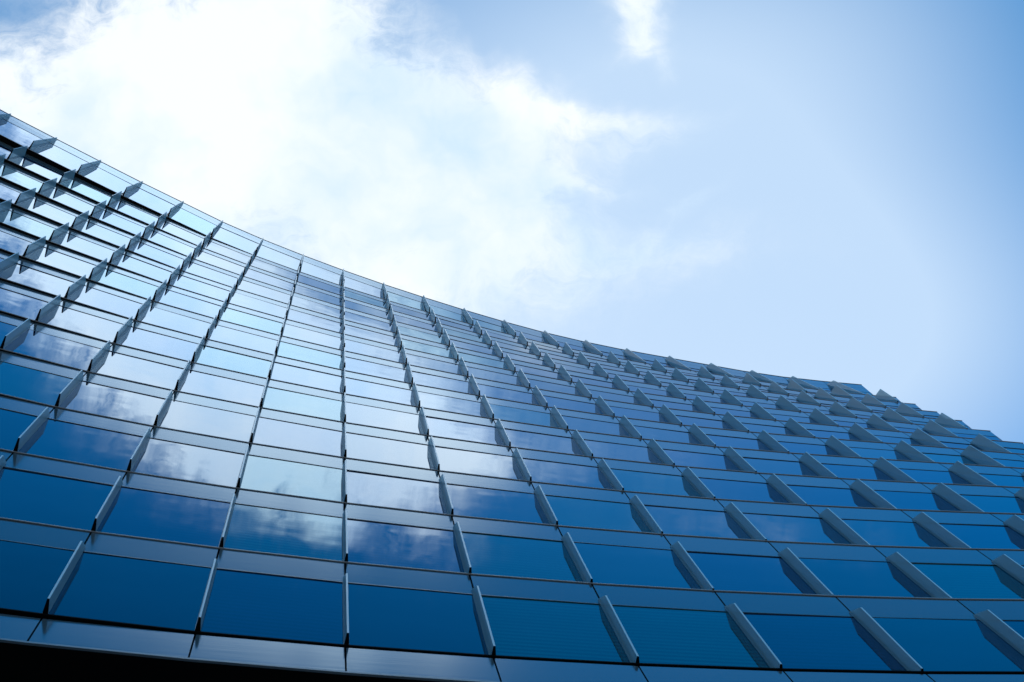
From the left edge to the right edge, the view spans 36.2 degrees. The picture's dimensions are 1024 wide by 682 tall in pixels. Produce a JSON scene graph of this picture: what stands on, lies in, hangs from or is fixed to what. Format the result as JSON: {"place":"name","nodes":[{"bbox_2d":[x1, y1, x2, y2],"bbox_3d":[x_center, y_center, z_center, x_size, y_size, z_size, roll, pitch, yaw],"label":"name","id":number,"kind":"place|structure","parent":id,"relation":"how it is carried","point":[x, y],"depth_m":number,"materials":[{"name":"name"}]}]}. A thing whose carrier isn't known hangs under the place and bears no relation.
{"place":"outdoors","nodes":[
{"label":"outdoors","id":0,"kind":"place"},
{"bbox_2d":[0,109,1023,681],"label":"glass building","id":1,"kind":"structure","parent":0,"point":[228,453],"depth_m":27.65,"materials":[{"name":"blue tinted glass"},{"name":"deep blue tinted glass"},{"name":"grey metal"}]},
{"bbox_2d":[0,407,37,450],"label":"window","id":2,"kind":"structure","parent":1,"relation":"in","point":[13,423],"depth_m":26.32,"materials":[{"name":"blue glass"}]},
{"bbox_2d":[0,287,48,319],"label":"window","id":3,"kind":"structure","parent":1,"relation":"in","point":[13,302],"depth_m":36.25,"materials":[{"name":"blue glass"}]},
{"bbox_2d":[0,360,72,405],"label":"window","id":4,"kind":"structure","parent":1,"relation":"in","point":[16,380],"depth_m":29.50,"materials":[{"name":"blue glass"}]},
{"bbox_2d":[0,263,73,296],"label":"window","id":5,"kind":"structure","parent":1,"relation":"in","point":[19,273],"depth_m":39.53,"materials":[{"name":"blue glass"}]},
{"bbox_2d":[0,539,74,612],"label":"window","id":6,"kind":"structure","parent":1,"relation":"in","point":[29,572],"depth_m":19.43,"materials":[{"name":"blue glass"}]},
{"bbox_2d":[4,329,100,370],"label":"window","id":7,"kind":"structure","parent":1,"relation":"in","point":[33,343],"depth_m":32.79,"materials":[{"name":"blue glass"}]},
{"bbox_2d":[0,466,113,529],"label":"window","id":8,"kind":"structure","parent":1,"relation":"in","point":[26,495],"depth_m":22.75,"materials":[{"name":"blue glass"}]},
{"bbox_2d":[26,246,95,277],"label":"window","id":9,"kind":"structure","parent":1,"relation":"in","point":[45,255],"depth_m":42.99,"materials":[{"name":"blue glass"}]},
{"bbox_2d":[18,418,142,469],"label":"window","id":10,"kind":"structure","parent":1,"relation":"in","point":[55,438],"depth_m":26.12,"materials":[{"name":"blue glass"}]},
{"bbox_2d":[39,305,123,341],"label":"window","id":11,"kind":"structure","parent":1,"relation":"in","point":[64,317],"depth_m":36.30,"materials":[{"name":"blue glass"}]},
{"bbox_2d":[51,232,114,261],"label":"window","id":12,"kind":"structure","parent":1,"relation":"in","point":[68,240],"depth_m":46.48,"materials":[{"name":"blue glass"}]},
{"bbox_2d":[67,285,141,318],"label":"window","id":13,"kind":"structure","parent":1,"relation":"in","point":[97,298],"depth_m":39.78,"materials":[{"name":"blue glass"}]},
{"bbox_2d":[59,380,165,424],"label":"window","id":14,"kind":"structure","parent":1,"relation":"in","point":[90,397],"depth_m":29.60,"materials":[{"name":"blue glass"}]},
{"bbox_2d":[91,268,158,299],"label":"window","id":15,"kind":"structure","parent":1,"relation":"in","point":[108,277],"depth_m":43.28,"materials":[{"name":"blue glass"}]},
{"bbox_2d":[49,551,211,630],"bbox_3d":[-4.676,3.103,19.455,1.716,2.537,0.167,8,-85,-7],"label":"window","id":16,"kind":"structure","parent":1,"relation":"in","point":[101,586],"depth_m":19.37,"materials":[{"name":"blue glass"}]},
{"bbox_2d":[91,350,183,389],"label":"window","id":17,"kind":"structure","parent":1,"relation":"in","point":[115,364],"depth_m":33.09,"materials":[{"name":"blue glass"}]},
{"bbox_2d":[117,326,198,360],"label":"window","id":18,"kind":"structure","parent":1,"relation":"in","point":[135,337],"depth_m":36.58,"materials":[{"name":"blue glass"}]},
{"bbox_2d":[97,486,230,546],"bbox_3d":[-5.044,2.588,22.898,1.716,2.609,0.168,10,-85,-8],"label":"window","id":19,"kind":"structure","parent":1,"relation":"in","point":[138,512],"depth_m":22.88,"materials":[{"name":"blue glass"}]},
{"bbox_2d":[138,306,210,336],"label":"window","id":20,"kind":"structure","parent":1,"relation":"in","point":[152,315],"depth_m":40.06,"materials":[{"name":"blue glass"}]},
{"bbox_2d":[131,437,244,486],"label":"window","id":21,"kind":"structure","parent":1,"relation":"in","point":[161,457],"depth_m":26.39,"materials":[{"name":"blue glass"}]},
{"bbox_2d":[155,289,220,317],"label":"window","id":22,"kind":"structure","parent":1,"relation":"in","point":[169,297],"depth_m":43.57,"materials":[{"name":"blue glass"}]},
{"bbox_2d":[158,399,255,441],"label":"window","id":23,"kind":"structure","parent":1,"relation":"in","point":[179,415],"depth_m":29.89,"materials":[{"name":"blue glass"}]},
{"bbox_2d":[178,369,264,405],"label":"window","id":24,"kind":"structure","parent":1,"relation":"in","point":[195,382],"depth_m":33.39,"materials":[{"name":"blue glass"}]},
{"bbox_2d":[195,345,271,377],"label":"window","id":25,"kind":"structure","parent":1,"relation":"in","point":[208,355],"depth_m":36.91,"materials":[{"name":"blue glass"}]},
{"bbox_2d":[208,324,277,353],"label":"window","id":26,"kind":"structure","parent":1,"relation":"in","point":[220,333],"depth_m":40.38,"materials":[{"name":"blue glass"}]},
{"bbox_2d":[220,307,282,334],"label":"window","id":27,"kind":"structure","parent":1,"relation":"in","point":[229,314],"depth_m":43.90,"materials":[{"name":"blue glass"}]},
{"bbox_2d":[201,568,343,643],"bbox_3d":[-2.961,3.341,19.681,1.715,2.537,0.162,8,-84,-7],"label":"window","id":28,"kind":"structure","parent":1,"relation":"in","point":[241,602],"depth_m":19.63,"materials":[{"name":"blue glass"}]},
{"bbox_2d":[224,503,342,560],"bbox_3d":[-3.334,2.857,23.127,1.714,2.609,0.163,9,-85,-7],"label":"window","id":29,"kind":"structure","parent":1,"relation":"in","point":[252,527],"depth_m":23.16,"materials":[{"name":"blue glass"}]},
{"bbox_2d":[241,454,342,501],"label":"window","id":30,"kind":"structure","parent":1,"relation":"in","point":[261,473],"depth_m":26.68,"materials":[{"name":"blue glass"}]},
{"bbox_2d":[253,416,342,456],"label":"window","id":31,"kind":"structure","parent":1,"relation":"in","point":[269,431],"depth_m":30.19,"materials":[{"name":"blue glass"}]},
{"bbox_2d":[263,386,342,420],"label":"window","id":32,"kind":"structure","parent":1,"relation":"in","point":[276,398],"depth_m":33.70,"materials":[{"name":"blue glass"}]},
{"bbox_2d":[271,362,342,392],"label":"window","id":33,"kind":"structure","parent":1,"relation":"in","point":[281,371],"depth_m":37.21,"materials":[{"name":"blue glass"}]},
{"bbox_2d":[277,341,342,368],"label":"window","id":34,"kind":"structure","parent":1,"relation":"in","point":[286,349],"depth_m":40.72,"materials":[{"name":"blue glass"}]},
{"bbox_2d":[283,324,341,349],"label":"window","id":35,"kind":"structure","parent":1,"relation":"in","point":[292,331],"depth_m":44.21,"materials":[{"name":"blue glass"}]},
{"bbox_2d":[345,339,403,362],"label":"window","id":36,"kind":"structure","parent":1,"relation":"in","point":[350,345],"depth_m":44.55,"materials":[{"name":"blue glass"}]},
{"bbox_2d":[345,356,408,381],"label":"window","id":37,"kind":"structure","parent":1,"relation":"in","point":[352,364],"depth_m":41.05,"materials":[{"name":"blue glass"}]},
{"bbox_2d":[346,377,415,405],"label":"window","id":38,"kind":"structure","parent":1,"relation":"in","point":[358,387],"depth_m":37.53,"materials":[{"name":"blue glass"}]},
{"bbox_2d":[346,402,423,433],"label":"window","id":39,"kind":"structure","parent":1,"relation":"in","point":[356,413],"depth_m":34.02,"materials":[{"name":"blue glass"}]},
{"bbox_2d":[346,432,434,468],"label":"window","id":40,"kind":"structure","parent":1,"relation":"in","point":[359,446],"depth_m":30.51,"materials":[{"name":"blue glass"}]},
{"bbox_2d":[347,469,447,513],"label":"window","id":41,"kind":"structure","parent":1,"relation":"in","point":[368,488],"depth_m":26.99,"materials":[{"name":"blue glass"}]},
{"bbox_2d":[347,518,464,572],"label":"window","id":42,"kind":"structure","parent":1,"relation":"in","point":[369,541],"depth_m":23.46,"materials":[{"name":"blue glass"}]},
{"bbox_2d":[348,582,488,654],"bbox_3d":[-1.235,3.554,19.905,1.730,2.537,0.162,7,-84,-7],"label":"window","id":43,"kind":"structure","parent":1,"relation":"in","point":[379,615],"depth_m":19.89,"materials":[{"name":"blue glass"}]},
{"bbox_2d":[406,353,463,374],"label":"window","id":44,"kind":"structure","parent":1,"relation":"in","point":[416,360],"depth_m":44.91,"materials":[{"name":"blue glass"}]},
{"bbox_2d":[411,370,474,393],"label":"window","id":45,"kind":"structure","parent":1,"relation":"in","point":[420,378],"depth_m":41.38,"materials":[{"name":"blue glass"}]},
{"bbox_2d":[418,391,487,416],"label":"window","id":46,"kind":"structure","parent":1,"relation":"in","point":[427,400],"depth_m":37.85,"materials":[{"name":"blue glass"}]},
{"bbox_2d":[425,415,503,444],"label":"window","id":47,"kind":"structure","parent":1,"relation":"in","point":[442,427],"depth_m":34.35,"materials":[{"name":"blue glass"}]},
{"bbox_2d":[435,446,524,479],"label":"window","id":48,"kind":"structure","parent":1,"relation":"in","point":[450,459],"depth_m":30.81,"materials":[{"name":"blue glass"}]},
{"bbox_2d":[466,366,523,385],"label":"window","id":49,"kind":"structure","parent":1,"relation":"in","point":[479,373],"depth_m":45.25,"materials":[{"name":"blue glass"}]},
{"bbox_2d":[447,483,549,523],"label":"window","id":50,"kind":"structure","parent":1,"relation":"in","point":[467,500],"depth_m":27.27,"materials":[{"name":"blue glass"}]},
{"bbox_2d":[477,383,539,404],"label":"window","id":51,"kind":"structure","parent":1,"relation":"in","point":[490,391],"depth_m":41.71,"materials":[{"name":"blue glass"}]},
{"bbox_2d":[0,119,1023,566],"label":"windows","id":52,"kind":"structure","parent":1,"relation":"in","point":[9,242],"depth_m":53.67,"materials":[{"name":"blue glass"}]},
{"bbox_2d":[461,531,583,581],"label":"window","id":53,"kind":"structure","parent":1,"relation":"in","point":[490,554],"depth_m":23.75,"materials":[{"name":"blue glass"}]},
{"bbox_2d":[489,403,559,427],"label":"window","id":54,"kind":"structure","parent":1,"relation":"in","point":[502,412],"depth_m":38.16,"materials":[{"name":"blue glass"}]},
{"bbox_2d":[504,428,583,454],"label":"window","id":55,"kind":"structure","parent":1,"relation":"in","point":[518,438],"depth_m":34.65,"materials":[{"name":"blue glass"}]},
{"bbox_2d":[527,378,582,395],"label":"window","id":56,"kind":"structure","parent":1,"relation":"in","point":[545,385],"depth_m":45.59,"materials":[{"name":"blue glass"}]},
{"bbox_2d":[481,594,629,661],"bbox_3d":[0.503,3.737,20.127,1.731,2.537,0.162,5,-84,-7],"label":"window","id":57,"kind":"structure","parent":1,"relation":"in","point":[520,626],"depth_m":20.17,"materials":[{"name":"blue glass"}]},
{"bbox_2d":[522,457,613,488],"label":"window","id":58,"kind":"structure","parent":1,"relation":"in","point":[547,471],"depth_m":31.11,"materials":[{"name":"blue glass"}]},
{"bbox_2d":[543,395,604,413],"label":"window","id":59,"kind":"structure","parent":1,"relation":"in","point":[563,403],"depth_m":42.04,"materials":[{"name":"blue glass"}]},
{"bbox_2d":[561,415,631,436],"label":"window","id":60,"kind":"structure","parent":1,"relation":"in","point":[583,424],"depth_m":38.48,"materials":[{"name":"blue glass"}]},
{"bbox_2d":[545,494,651,532],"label":"window","id":61,"kind":"structure","parent":1,"relation":"in","point":[569,511],"depth_m":27.56,"materials":[{"name":"blue glass"}]},
{"bbox_2d":[588,389,642,404],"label":"window","id":62,"kind":"structure","parent":1,"relation":"in","point":[595,394],"depth_m":45.91,"materials":[{"name":"blue glass"}]},
{"bbox_2d":[584,439,662,463],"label":"window","id":63,"kind":"structure","parent":1,"relation":"in","point":[603,449],"depth_m":34.95,"materials":[{"name":"blue glass"}]},
{"bbox_2d":[573,541,701,588],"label":"window","id":64,"kind":"structure","parent":1,"relation":"in","point":[605,563],"depth_m":24.01,"materials":[{"name":"blue glass"}]},
{"bbox_2d":[609,406,669,422],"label":"window","id":65,"kind":"structure","parent":1,"relation":"in","point":[619,411],"depth_m":42.35,"materials":[{"name":"blue glass"}]},
{"bbox_2d":[610,468,701,496],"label":"window","id":66,"kind":"structure","parent":1,"relation":"in","point":[631,480],"depth_m":31.40,"materials":[{"name":"blue glass"}]},
{"bbox_2d":[633,425,702,444],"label":"window","id":67,"kind":"structure","parent":1,"relation":"in","point":[646,432],"depth_m":38.80,"materials":[{"name":"blue glass"}]},
{"bbox_2d":[650,399,700,411],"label":"window","id":68,"kind":"structure","parent":1,"relation":"in","point":[658,403],"depth_m":46.24,"materials":[{"name":"blue glass"}]},
{"bbox_2d":[612,604,769,667],"bbox_3d":[2.261,3.891,20.348,1.766,2.537,0.162,5,-84,-7],"label":"window","id":69,"kind":"structure","parent":1,"relation":"in","point":[659,635],"depth_m":20.44,"materials":[{"name":"blue glass"}]},
{"bbox_2d":[644,504,751,538],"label":"window","id":70,"kind":"structure","parent":1,"relation":"in","point":[672,520],"depth_m":27.86,"materials":[{"name":"blue glass"}]},
{"bbox_2d":[662,448,741,470],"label":"window","id":71,"kind":"structure","parent":1,"relation":"in","point":[682,458],"depth_m":35.25,"materials":[{"name":"blue glass"}]},
{"bbox_2d":[675,415,733,429],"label":"window","id":72,"kind":"structure","parent":1,"relation":"in","point":[686,420],"depth_m":42.69,"materials":[{"name":"blue glass"}]},
{"bbox_2d":[711,407,758,417],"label":"window","id":73,"kind":"structure","parent":1,"relation":"in","point":[717,410],"depth_m":46.53,"materials":[{"name":"blue glass"}]},
{"bbox_2d":[706,434,772,450],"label":"window","id":74,"kind":"structure","parent":1,"relation":"in","point":[720,440],"depth_m":39.11,"materials":[{"name":"blue glass"}]},
{"bbox_2d":[698,477,789,502],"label":"window","id":75,"kind":"structure","parent":1,"relation":"in","point":[721,488],"depth_m":31.69,"materials":[{"name":"blue glass"}]},
{"bbox_2d":[686,550,816,593],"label":"window","id":76,"kind":"structure","parent":1,"relation":"in","point":[724,571],"depth_m":24.30,"materials":[{"name":"blue glass"}]},
{"bbox_2d":[741,422,796,434],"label":"window","id":77,"kind":"structure","parent":1,"relation":"in","point":[752,427],"depth_m":42.98,"materials":[{"name":"blue glass"}]},
{"bbox_2d":[742,456,818,475],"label":"window","id":78,"kind":"structure","parent":1,"relation":"in","point":[763,465],"depth_m":35.54,"materials":[{"name":"blue glass"}]},
{"bbox_2d":[770,413,819,423],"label":"window","id":79,"kind":"structure","parent":1,"relation":"in","point":[778,416],"depth_m":46.82,"materials":[{"name":"blue glass"}]},
{"bbox_2d":[742,512,851,543],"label":"window","id":80,"kind":"structure","parent":1,"relation":"in","point":[775,527],"depth_m":28.14,"materials":[{"name":"blue glass"}]},
{"bbox_2d":[778,441,841,455],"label":"window","id":81,"kind":"structure","parent":1,"relation":"in","point":[795,447],"depth_m":39.39,"materials":[{"name":"blue glass"}]},
{"bbox_2d":[743,612,906,670],"bbox_3d":[4.045,4.017,20.569,1.776,2.537,0.162,4,-84,-7],"label":"window","id":82,"kind":"structure","parent":1,"relation":"in","point":[802,641],"depth_m":20.72,"materials":[{"name":"blue glass"}]},
{"bbox_2d":[786,484,876,507],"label":"window","id":83,"kind":"structure","parent":1,"relation":"in","point":[812,495],"depth_m":31.97,"materials":[{"name":"blue glass"}]},
{"bbox_2d":[807,429,861,440],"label":"window","id":84,"kind":"structure","parent":1,"relation":"in","point":[818,433],"depth_m":43.26,"materials":[{"name":"blue glass"}]},
{"bbox_2d":[833,420,875,428],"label":"window","id":85,"kind":"structure","parent":1,"relation":"in","point":[841,423],"depth_m":47.13,"materials":[{"name":"blue glass"}]},
{"bbox_2d":[821,463,895,480],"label":"window","id":86,"kind":"structure","parent":1,"relation":"in","point":[840,470],"depth_m":35.82,"materials":[{"name":"blue glass"}]},
{"bbox_2d":[798,557,932,597],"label":"window","id":87,"kind":"structure","parent":1,"relation":"in","point":[840,576],"depth_m":24.55,"materials":[{"name":"blue glass"}]},
{"bbox_2d":[849,447,910,459],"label":"window","id":88,"kind":"structure","parent":1,"relation":"in","point":[863,452],"depth_m":39.66,"materials":[{"name":"blue glass"}]},
{"bbox_2d":[840,518,948,546],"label":"window","id":89,"kind":"structure","parent":1,"relation":"in","point":[876,532],"depth_m":28.40,"materials":[{"name":"blue glass"}]},
{"bbox_2d":[874,435,922,444],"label":"window","id":90,"kind":"structure","parent":1,"relation":"in","point":[890,439],"depth_m":43.57,"materials":[{"name":"blue glass"}]},
{"bbox_2d":[893,426,930,433],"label":"window","id":91,"kind":"structure","parent":1,"relation":"in","point":[899,428],"depth_m":47.42,"materials":[{"name":"blue glass"}]},
{"bbox_2d":[874,490,960,510],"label":"window","id":92,"kind":"structure","parent":1,"relation":"in","point":[899,499],"depth_m":32.24,"materials":[{"name":"blue glass"}]},
{"bbox_2d":[899,468,970,483],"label":"window","id":93,"kind":"structure","parent":1,"relation":"in","point":[919,475],"depth_m":36.09,"materials":[{"name":"blue glass"}]},
{"bbox_2d":[872,617,1023,670],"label":"window","id":94,"kind":"structure","parent":1,"relation":"in","point":[936,644],"depth_m":20.99,"materials":[{"name":"blue glass"}]},
{"bbox_2d":[921,452,978,464],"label":"window","id":95,"kind":"structure","parent":1,"relation":"in","point":[947,458],"depth_m":39.99,"materials":[{"name":"blue glass"}]},
{"bbox_2d":[939,441,981,449],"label":"window","id":96,"kind":"structure","parent":1,"relation":"in","point":[949,444],"depth_m":43.89,"materials":[{"name":"blue glass"}]},
{"bbox_2d":[910,562,1023,598],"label":"window","id":97,"kind":"structure","parent":1,"relation":"in","point":[958,580],"depth_m":24.89,"materials":[{"name":"blue glass"}]},
{"bbox_2d":[952,432,1001,440],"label":"window","id":98,"kind":"structure","parent":1,"relation":"in","point":[958,434],"depth_m":47.70,"materials":[{"name":"blue glass"}]},
{"bbox_2d":[939,523,1023,548],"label":"window","id":99,"kind":"structure","parent":1,"relation":"in","point":[974,535],"depth_m":28.74,"materials":[{"name":"blue glass"}]},
{"bbox_2d":[959,494,1023,512],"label":"window","id":100,"kind":"structure","parent":1,"relation":"in","point":[987,503],"depth_m":32.59,"materials":[{"name":"blue glass"}]},
{"bbox_2d":[978,473,1023,486],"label":"window","id":101,"kind":"structure","parent":1,"relation":"in","point":[998,479],"depth_m":36.44,"materials":[{"name":"blue glass"}]},
{"bbox_2d":[1001,619,1023,637],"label":"window","id":102,"kind":"structure","parent":1,"relation":"in","point":[1017,625],"depth_m":22.00,"materials":[{"name":"blue glass"}]},
{"bbox_2d":[0,0,1023,443],"label":"sky","id":103,"kind":"structure","parent":0,"point":[821,190],"materials":[{"name":"blue"}]}
]}

